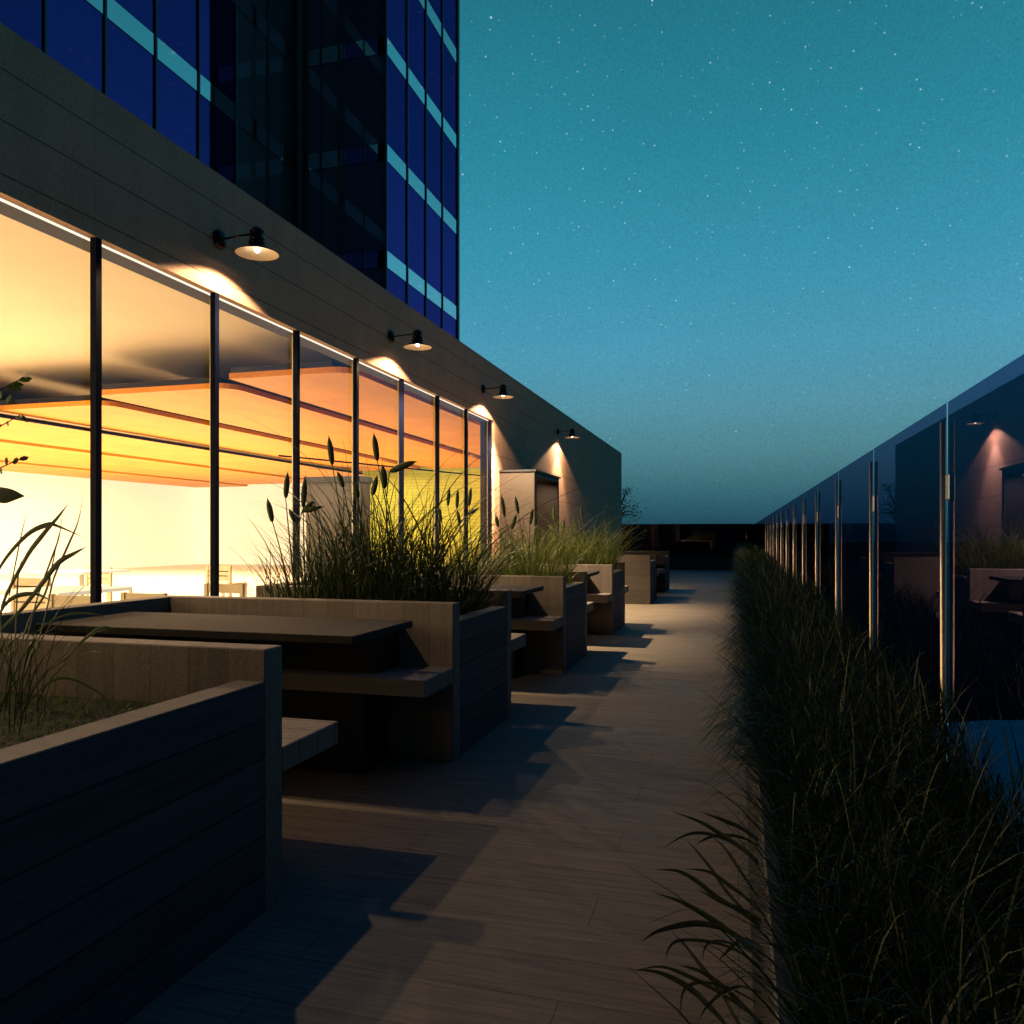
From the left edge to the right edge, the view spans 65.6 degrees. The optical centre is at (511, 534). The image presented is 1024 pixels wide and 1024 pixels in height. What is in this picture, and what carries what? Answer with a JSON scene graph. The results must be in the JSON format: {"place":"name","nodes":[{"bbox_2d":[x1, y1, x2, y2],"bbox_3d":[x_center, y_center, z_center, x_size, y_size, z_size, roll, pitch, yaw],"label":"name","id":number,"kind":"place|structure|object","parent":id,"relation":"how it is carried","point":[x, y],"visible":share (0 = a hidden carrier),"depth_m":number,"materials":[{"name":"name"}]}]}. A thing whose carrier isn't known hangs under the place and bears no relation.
{"place":"outdoors","nodes":[
{"label":"outdoors","id":0,"kind":"place"},
{"bbox_2d":[0,0,459,340],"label":"office tower","id":1,"kind":"structure","parent":0,"point":[324,123],"depth_m":22.95,"materials":[{"name":"blue glass"}]},
{"bbox_2d":[0,0,43,51],"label":"window","id":2,"kind":"structure","parent":1,"relation":"in","point":[25,18],"depth_m":14.63,"materials":[{"name":"blue glass"}]},
{"bbox_2d":[48,0,103,93],"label":"window","id":3,"kind":"structure","parent":1,"relation":"in","point":[75,28],"depth_m":15.78,"materials":[{"name":"blue glass"}]},
{"bbox_2d":[107,19,154,128],"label":"window","id":4,"kind":"structure","parent":1,"relation":"in","point":[130,68],"depth_m":17.14,"materials":[{"name":"blue glass"}]},
{"bbox_2d":[115,0,154,33],"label":"window","id":5,"kind":"structure","parent":1,"relation":"in","point":[143,11],"depth_m":17.51,"materials":[{"name":"blue glass"}]},
{"bbox_2d":[158,61,197,158],"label":"window","id":6,"kind":"structure","parent":1,"relation":"in","point":[177,101],"depth_m":18.57,"materials":[{"name":"blue glass"}]},
{"bbox_2d":[158,0,197,70],"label":"window","id":7,"kind":"structure","parent":1,"relation":"in","point":[177,19],"depth_m":18.71,"materials":[{"name":"blue glass"}]},
{"bbox_2d":[200,95,234,184],"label":"window","id":8,"kind":"structure","parent":1,"relation":"in","point":[217,131],"depth_m":20.00,"materials":[{"name":"blue glass"}]},
{"bbox_2d":[200,0,234,102],"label":"window","id":9,"kind":"structure","parent":1,"relation":"in","point":[217,17],"depth_m":20.04,"materials":[{"name":"blue glass"}]},
{"bbox_2d":[237,125,267,207],"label":"window","id":10,"kind":"structure","parent":1,"relation":"in","point":[252,157],"depth_m":21.44,"materials":[{"name":"black glass"}]},
{"bbox_2d":[237,8,267,130],"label":"window","id":11,"kind":"structure","parent":1,"relation":"in","point":[252,47],"depth_m":21.44,"materials":[{"name":"black glass"}]},
{"bbox_2d":[249,0,267,20],"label":"window","id":12,"kind":"structure","parent":1,"relation":"in","point":[261,5],"depth_m":21.89,"materials":[{"name":"black glass"}]},
{"bbox_2d":[270,152,295,226],"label":"window","id":13,"kind":"structure","parent":1,"relation":"in","point":[282,178],"depth_m":22.85,"materials":[{"name":"black glass"}]},
{"bbox_2d":[270,43,295,154],"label":"window","id":14,"kind":"structure","parent":1,"relation":"in","point":[282,74],"depth_m":22.85,"materials":[{"name":"black glass"}]},
{"bbox_2d":[270,0,295,51],"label":"window","id":15,"kind":"structure","parent":1,"relation":"in","point":[282,12],"depth_m":23.00,"materials":[{"name":"black glass"}]},
{"bbox_2d":[303,167,337,254],"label":"window","id":16,"kind":"structure","parent":1,"relation":"in","point":[320,187],"depth_m":23.31,"materials":[{"name":"black glass"}]},
{"bbox_2d":[303,62,337,153],"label":"window","id":17,"kind":"structure","parent":1,"relation":"in","point":[320,83],"depth_m":23.33,"materials":[{"name":"black glass"}]},
{"bbox_2d":[303,0,337,50],"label":"window","id":18,"kind":"structure","parent":1,"relation":"in","point":[320,17],"depth_m":23.34,"materials":[{"name":"black glass"}]},
{"bbox_2d":[341,161,383,253],"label":"window","id":19,"kind":"structure","parent":1,"relation":"in","point":[362,185],"depth_m":22.96,"materials":[{"name":"black glass"}]},
{"bbox_2d":[341,54,383,148],"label":"window","id":20,"kind":"structure","parent":1,"relation":"in","point":[362,79],"depth_m":22.96,"materials":[{"name":"black glass"}]},
{"bbox_2d":[341,0,383,43],"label":"window","id":21,"kind":"structure","parent":1,"relation":"in","point":[360,19],"depth_m":22.97,"materials":[{"name":"black glass"}]},
{"bbox_2d":[358,268,383,287],"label":"window","id":22,"kind":"structure","parent":1,"relation":"in","point":[377,274],"depth_m":22.84,"materials":[{"name":"black glass"}]},
{"bbox_2d":[387,269,406,303],"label":"window","id":23,"kind":"structure","parent":1,"relation":"in","point":[396,286],"depth_m":23.46,"materials":[{"name":"blue glass"}]},
{"bbox_2d":[387,162,406,265],"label":"window","id":24,"kind":"structure","parent":1,"relation":"in","point":[396,185],"depth_m":23.46,"materials":[{"name":"blue glass"}]},
{"bbox_2d":[387,56,406,164],"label":"window","id":25,"kind":"structure","parent":1,"relation":"in","point":[396,83],"depth_m":23.46,"materials":[{"name":"blue glass"}]},
{"bbox_2d":[387,0,406,63],"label":"window","id":26,"kind":"structure","parent":1,"relation":"in","point":[396,9],"depth_m":23.60,"materials":[{"name":"blue glass"}]},
{"bbox_2d":[409,285,424,315],"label":"window","id":27,"kind":"structure","parent":1,"relation":"in","point":[416,300],"depth_m":24.92,"materials":[{"name":"blue glass"}]},
{"bbox_2d":[409,185,424,279],"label":"window","id":28,"kind":"structure","parent":1,"relation":"in","point":[416,203],"depth_m":24.92,"materials":[{"name":"blue glass"}]},
{"bbox_2d":[409,86,424,184],"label":"window","id":29,"kind":"structure","parent":1,"relation":"in","point":[416,107],"depth_m":24.92,"materials":[{"name":"blue glass"}]},
{"bbox_2d":[409,0,424,89],"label":"window","id":30,"kind":"structure","parent":1,"relation":"in","point":[416,12],"depth_m":24.99,"materials":[{"name":"blue glass"}]},
{"bbox_2d":[427,299,441,327],"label":"window","id":31,"kind":"structure","parent":1,"relation":"in","point":[434,313],"depth_m":26.39,"materials":[{"name":"blue glass"}]},
{"bbox_2d":[427,204,441,293],"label":"window","id":32,"kind":"structure","parent":1,"relation":"in","point":[434,222],"depth_m":26.39,"materials":[{"name":"blue glass"}]},
{"bbox_2d":[427,110,441,203],"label":"window","id":33,"kind":"structure","parent":1,"relation":"in","point":[434,132],"depth_m":26.39,"materials":[{"name":"blue glass"}]},
{"bbox_2d":[427,16,441,113],"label":"window","id":34,"kind":"structure","parent":1,"relation":"in","point":[434,42],"depth_m":26.39,"materials":[{"name":"blue glass"}]},
{"bbox_2d":[428,0,441,23],"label":"window","id":35,"kind":"structure","parent":1,"relation":"in","point":[436,5],"depth_m":26.65,"materials":[{"name":"blue glass"}]},
{"bbox_2d":[443,311,456,338],"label":"window","id":36,"kind":"structure","parent":1,"relation":"in","point":[449,324],"depth_m":27.76,"materials":[{"name":"blue glass"}]},
{"bbox_2d":[443,221,456,305],"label":"window","id":37,"kind":"structure","parent":1,"relation":"in","point":[449,237],"depth_m":27.76,"materials":[{"name":"blue glass"}]},
{"bbox_2d":[443,132,456,220],"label":"window","id":38,"kind":"structure","parent":1,"relation":"in","point":[449,151],"depth_m":27.76,"materials":[{"name":"blue glass"}]},
{"bbox_2d":[443,43,456,134],"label":"window","id":39,"kind":"structure","parent":1,"relation":"in","point":[449,65],"depth_m":27.76,"materials":[{"name":"blue glass"}]},
{"bbox_2d":[443,0,456,49],"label":"window","id":40,"kind":"structure","parent":1,"relation":"in","point":[449,6],"depth_m":27.95,"materials":[{"name":"blue glass"}]},
{"bbox_2d":[124,569,753,1023],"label":"deck","id":41,"kind":"structure","parent":0,"point":[490,879],"depth_m":2.85,"materials":[{"name":"brown wood"}]},
{"bbox_2d":[1,595,179,638],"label":"booth wall","id":42,"kind":"structure","parent":41,"relation":"on","point":[155,604],"depth_m":4.11,"materials":[{"name":"wood"}]},
{"bbox_2d":[0,633,337,1023],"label":"planter box","id":43,"kind":"object","parent":41,"relation":"on","point":[140,858],"visible":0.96,"depth_m":2.09,"materials":[{"name":"wood"}]},
{"bbox_2d":[0,372,31,502],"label":"leafy shrub","id":44,"kind":"object","parent":43,"relation":"on","point":[7,495],"visible":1,"depth_m":2.59,"materials":[{"name":"green plant"}]},
{"bbox_2d":[0,495,120,735],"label":"grass clump","id":45,"kind":"object","parent":43,"relation":"in","point":[47,526],"visible":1,"depth_m":2.19,"materials":[{"name":"green plant"}]},
{"bbox_2d":[0,686,166,748],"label":"ground cover","id":46,"kind":"object","parent":43,"relation":"on","point":[50,710],"visible":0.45,"depth_m":2.44,"materials":[{"name":"green plant"}]},
{"bbox_2d":[256,581,351,596],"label":"booth wall","id":47,"kind":"structure","parent":41,"relation":"on","point":[257,586],"depth_m":5.67,"materials":[{"name":"wood"}]},
{"bbox_2d":[0,22,621,612],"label":"restaurant building","id":48,"kind":"structure","parent":41,"relation":"on","point":[164,352],"depth_m":11.00,"materials":[{"name":"grey concrete"}]},
{"bbox_2d":[10,577,50,611],"bbox_3d":[-4.403,0.800,7.544,0.440,0.800,0.420,0,0,16],"label":"chair","id":49,"kind":"object","parent":48,"relation":"on","point":[28,582],"visible":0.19,"depth_m":7.36,"materials":[{"name":"brown wood"}]},
{"bbox_2d":[0,585,131,596],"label":"dining table","id":50,"kind":"object","parent":48,"relation":"on","point":[63,590],"visible":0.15,"depth_m":6.76,"materials":[{"name":"wood"}]},
{"bbox_2d":[48,594,89,607],"bbox_3d":[-3.205,0.825,6.090,0.440,0.750,0.420,0,0,16],"label":"chair","id":51,"kind":"object","parent":48,"relation":"on","point":[62,599],"visible":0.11,"depth_m":5.91,"materials":[{"name":"brown wood"}]},
{"bbox_2d":[31,569,129,595],"bbox_3d":[-5.587,0.835,10.324,0.800,0.730,0.800,0,0,16],"label":"dining table","id":52,"kind":"object","parent":48,"relation":"on","point":[81,573],"visible":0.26,"depth_m":10.30,"materials":[{"name":"wood"}]},
{"bbox_2d":[85,567,132,601],"bbox_3d":[-5.725,0.830,11.299,0.440,0.740,0.420,0,0,16],"label":"chair","id":53,"kind":"object","parent":48,"relation":"on","point":[107,578],"visible":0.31,"depth_m":11.08,"materials":[{"name":"brown wood"}]},
{"bbox_2d":[120,592,167,599],"bbox_3d":[-2.974,0.840,6.721,0.440,0.720,0.420,0,0,16],"label":"chair","id":54,"kind":"object","parent":48,"relation":"on","point":[124,595],"visible":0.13,"depth_m":6.55,"materials":[{"name":"brown wood"}]},
{"bbox_2d":[204,583,244,596],"bbox_3d":[-2.741,0.840,7.902,0.440,0.720,0.420,0,0,16],"label":"chair","id":55,"kind":"object","parent":48,"relation":"on","point":[233,588],"visible":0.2,"depth_m":7.69,"materials":[{"name":"brown wood"}]},
{"bbox_2d":[206,566,246,596],"bbox_3d":[-4.407,0.840,12.276,0.440,0.720,0.420,0,0,16],"label":"chair","id":56,"kind":"object","parent":48,"relation":"on","point":[225,573],"visible":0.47,"depth_m":12.07,"materials":[{"name":"brown wood"}]},
{"bbox_2d":[213,226,278,260],"bbox_3d":[-2.096,-2.322,6.294,0.519,0.225,0.340,0,0,16],"label":"wall lamp","id":57,"kind":"object","parent":48,"relation":"attached to","point":[255,249],"visible":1,"depth_m":6.30,"materials":[{"name":"black metal"}]},
{"bbox_2d":[388,329,431,350],"bbox_3d":[-1.204,-2.322,9.430,0.519,0.225,0.340,0,0,16],"label":"wall lamp","id":58,"kind":"object","parent":48,"relation":"attached to","point":[417,343],"visible":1,"depth_m":9.44,"materials":[{"name":"black metal"}]},
{"bbox_2d":[481,384,512,398],"bbox_3d":[-0.229,-2.322,12.854,0.519,0.225,0.340,0,0,16],"label":"wall lamp","id":59,"kind":"object","parent":48,"relation":"attached to","point":[502,394],"visible":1,"depth_m":12.85,"materials":[{"name":"black metal"}]},
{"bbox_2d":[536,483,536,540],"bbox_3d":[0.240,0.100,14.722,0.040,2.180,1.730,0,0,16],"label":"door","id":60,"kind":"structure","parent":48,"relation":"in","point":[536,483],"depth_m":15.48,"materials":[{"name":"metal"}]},
{"bbox_2d":[557,428,579,437],"bbox_3d":[1.291,-2.322,18.192,0.519,0.225,0.340,0,0,16],"label":"wall lamp","id":61,"kind":"object","parent":48,"relation":"attached to","point":[572,433],"visible":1,"depth_m":18.13,"materials":[{"name":"black metal"}]},
{"bbox_2d":[170,585,525,774],"bbox_3d":[-1.008,0.783,4.972,1.770,0.834,1.884,0,0,16],"label":"planter box","id":62,"kind":"object","parent":41,"relation":"on","point":[441,691],"visible":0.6,"depth_m":4.25,"materials":[{"name":"wood"}]},
{"bbox_2d":[36,612,412,672],"bbox_3d":[-1.337,0.564,3.994,1.663,0.275,0.931,0,0,16],"label":"booth table","id":63,"kind":"object","parent":62,"relation":"on","point":[349,644],"visible":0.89,"depth_m":3.88,"materials":[{"name":"wood"}]},
{"bbox_2d":[220,472,447,599],"bbox_3d":[-1.189,0.082,5.055,1.425,0.959,1.314,0,0,-31],"label":"grass clump","id":64,"kind":"object","parent":62,"relation":"in","point":[288,593],"visible":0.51,"depth_m":4.95,"materials":[{"name":"green plant"}]},
{"bbox_2d":[212,413,573,601],"bbox_3d":[-0.825,-0.066,5.195,2.104,1.254,2.214,0,0,-23],"label":"grass clump","id":65,"kind":"object","parent":62,"relation":"on","point":[345,579],"visible":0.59,"depth_m":4.79,"materials":[{"name":"green plant"}]},
{"bbox_2d":[245,433,633,614],"bbox_3d":[-0.518,-0.035,4.837,2.267,1.195,2.114,0,0,-30],"label":"grass clump","id":66,"kind":"object","parent":62,"relation":"in","point":[442,595],"visible":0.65,"depth_m":4.70,"materials":[{"name":"green plant"}]},
{"bbox_2d":[414,571,593,678],"bbox_3d":[-0.256,0.783,7.615,1.770,0.834,1.884,0,0,16],"label":"planter box","id":67,"kind":"object","parent":41,"relation":"on","point":[552,625],"visible":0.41,"depth_m":6.90,"materials":[{"name":"wood"}]},
{"bbox_2d":[414,583,543,617],"bbox_3d":[-0.585,0.564,6.637,1.663,0.275,0.931,0,0,16],"label":"booth table","id":68,"kind":"object","parent":67,"relation":"on","point":[520,609],"visible":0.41,"depth_m":6.67,"materials":[{"name":"wood"}]},
{"bbox_2d":[422,486,554,575],"bbox_3d":[-0.251,0.047,7.671,1.550,1.028,1.553,0,0,16],"label":"grass clump","id":69,"kind":"object","parent":67,"relation":"on","point":[457,503],"visible":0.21,"depth_m":7.65,"materials":[{"name":"green plant"}]},
{"bbox_2d":[471,494,627,583],"bbox_3d":[0.170,0.088,7.468,1.897,0.947,1.756,0,0,-41],"label":"grass clump","id":70,"kind":"object","parent":67,"relation":"on","point":[535,567],"visible":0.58,"depth_m":7.42,"materials":[{"name":"green plant"}]},
{"bbox_2d":[474,561,628,634],"bbox_3d":[0.496,0.783,10.258,1.770,0.834,1.884,0,0,16],"label":"planter box","id":71,"kind":"object","parent":41,"relation":"on","point":[607,588],"visible":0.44,"depth_m":9.54,"materials":[{"name":"wood"}]},
{"bbox_2d":[503,520,592,563],"bbox_3d":[0.407,0.168,10.259,1.559,0.784,1.473,0,0,16],"label":"grass clump","id":72,"kind":"object","parent":71,"relation":"on","point":[549,547],"visible":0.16,"depth_m":10.12,"materials":[{"name":"green plant"}]},
{"bbox_2d":[518,490,666,570],"bbox_3d":[1.019,-0.020,10.092,2.325,1.164,2.121,0,0,-24],"label":"grass clump","id":73,"kind":"object","parent":71,"relation":"on","point":[611,556],"visible":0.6,"depth_m":10.00,"materials":[{"name":"green plant"}]},
{"bbox_2d":[587,571,598,576],"bbox_3d":[0.168,0.564,9.280,1.663,0.275,0.931,0,0,16],"label":"booth table","id":74,"kind":"object","parent":71,"relation":"on","point":[591,573],"visible":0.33,"depth_m":8.86,"materials":[{"name":"wood"}]},
{"bbox_2d":[552,554,658,603],"bbox_3d":[1.719,0.783,14.551,1.770,0.834,1.500,0,0,16],"label":"planter box","id":75,"kind":"object","parent":41,"relation":"on","point":[641,573],"visible":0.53,"depth_m":13.66,"materials":[{"name":"wood"}]},
{"bbox_2d":[594,551,669,592],"bbox_3d":[2.386,0.783,16.894,1.770,0.834,1.500,0,0,16],"label":"planter box","id":76,"kind":"object","parent":41,"relation":"on","point":[663,570],"visible":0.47,"depth_m":16.34,"materials":[{"name":"wood"}]},
{"bbox_2d":[622,524,753,554],"bbox_3d":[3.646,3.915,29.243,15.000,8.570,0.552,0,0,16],"label":"end railing","id":77,"kind":"object","parent":41,"relation":"on","point":[701,537],"visible":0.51,"depth_m":28.27,"materials":[{"name":"black glass"}]},
{"bbox_2d":[741,612,1022,1023],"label":"hedge planter","id":78,"kind":"object","parent":41,"relation":"on","point":[759,1012],"depth_m":1.17,"materials":[{"name":"metal"}]},
{"bbox_2d":[629,881,836,1023],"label":"arching grass","id":79,"kind":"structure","parent":78,"relation":"in","point":[732,997],"depth_m":1.07,"materials":[{"name":"green plant"}]},
{"bbox_2d":[655,810,811,962],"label":"arching grass","id":80,"kind":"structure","parent":78,"relation":"in","point":[713,895],"depth_m":1.37,"materials":[{"name":"green plant"}]},
{"bbox_2d":[662,779,805,927],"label":"arching grass","id":81,"kind":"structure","parent":78,"relation":"in","point":[719,834],"depth_m":1.54,"materials":[{"name":"green plant"}]},
{"bbox_2d":[643,836,827,1023],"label":"arching grass","id":82,"kind":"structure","parent":78,"relation":"in","point":[692,923],"depth_m":1.24,"materials":[{"name":"green plant"}]},
{"bbox_2d":[735,547,754,559],"bbox_3d":[3.688,0.378,12.711,0.436,0.321,3.800,0,0,16],"label":"yellow grass tuft","id":83,"kind":"object","parent":78,"relation":"in","point":[740,556],"visible":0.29,"depth_m":11.76,"materials":[{"name":"plant"}]},
{"bbox_2d":[620,540,1023,1023],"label":"hedge grass","id":84,"kind":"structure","parent":78,"relation":"in","point":[996,883],"depth_m":1.10,"materials":[{"name":"green plant"}]},
{"bbox_2d":[752,354,1023,851],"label":"glass railing","id":85,"kind":"object","parent":41,"relation":"on","point":[979,487],"visible":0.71,"depth_m":1.80,"materials":[{"name":"glass"}]},
{"bbox_3d":[5.860,0.990,27.652,3.930,0.420,1.000,0,0,16],"label":"end planter","id":86,"kind":"object","parent":41,"relation":"on","visible":0},
{"bbox_2d":[626,550,734,556],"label":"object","id":87,"kind":"structure","parent":86,"relation":"in","point":[680,553],"depth_m":27.28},
{"bbox_2d":[622,487,645,522],"bbox_3d":[4.053,0.843,30.582,1.786,5.719,2.485,0,0,-6],"label":"tree","id":88,"kind":"object","parent":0,"point":[624,507],"visible":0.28,"depth_m":30.30,"materials":[{"name":"green plant"}]},
{"bbox_2d":[447,0,1023,541],"label":"sky","id":89,"kind":"structure","parent":0,"point":[746,247],"materials":[{"name":"teal"}]},
{"bbox_2d":[838,587,947,722],"bbox_3d":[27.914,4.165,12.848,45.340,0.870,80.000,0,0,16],"label":"railing posts","id":90,"kind":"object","parent":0,"point":[947,632],"depth_m":33.23,"materials":[{"name":"grey metal"}]},
{"bbox_2d":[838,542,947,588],"bbox_3d":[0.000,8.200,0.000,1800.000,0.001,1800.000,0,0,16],"label":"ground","id":91,"kind":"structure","parent":0,"point":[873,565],"depth_m":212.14,"materials":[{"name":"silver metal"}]}
]}

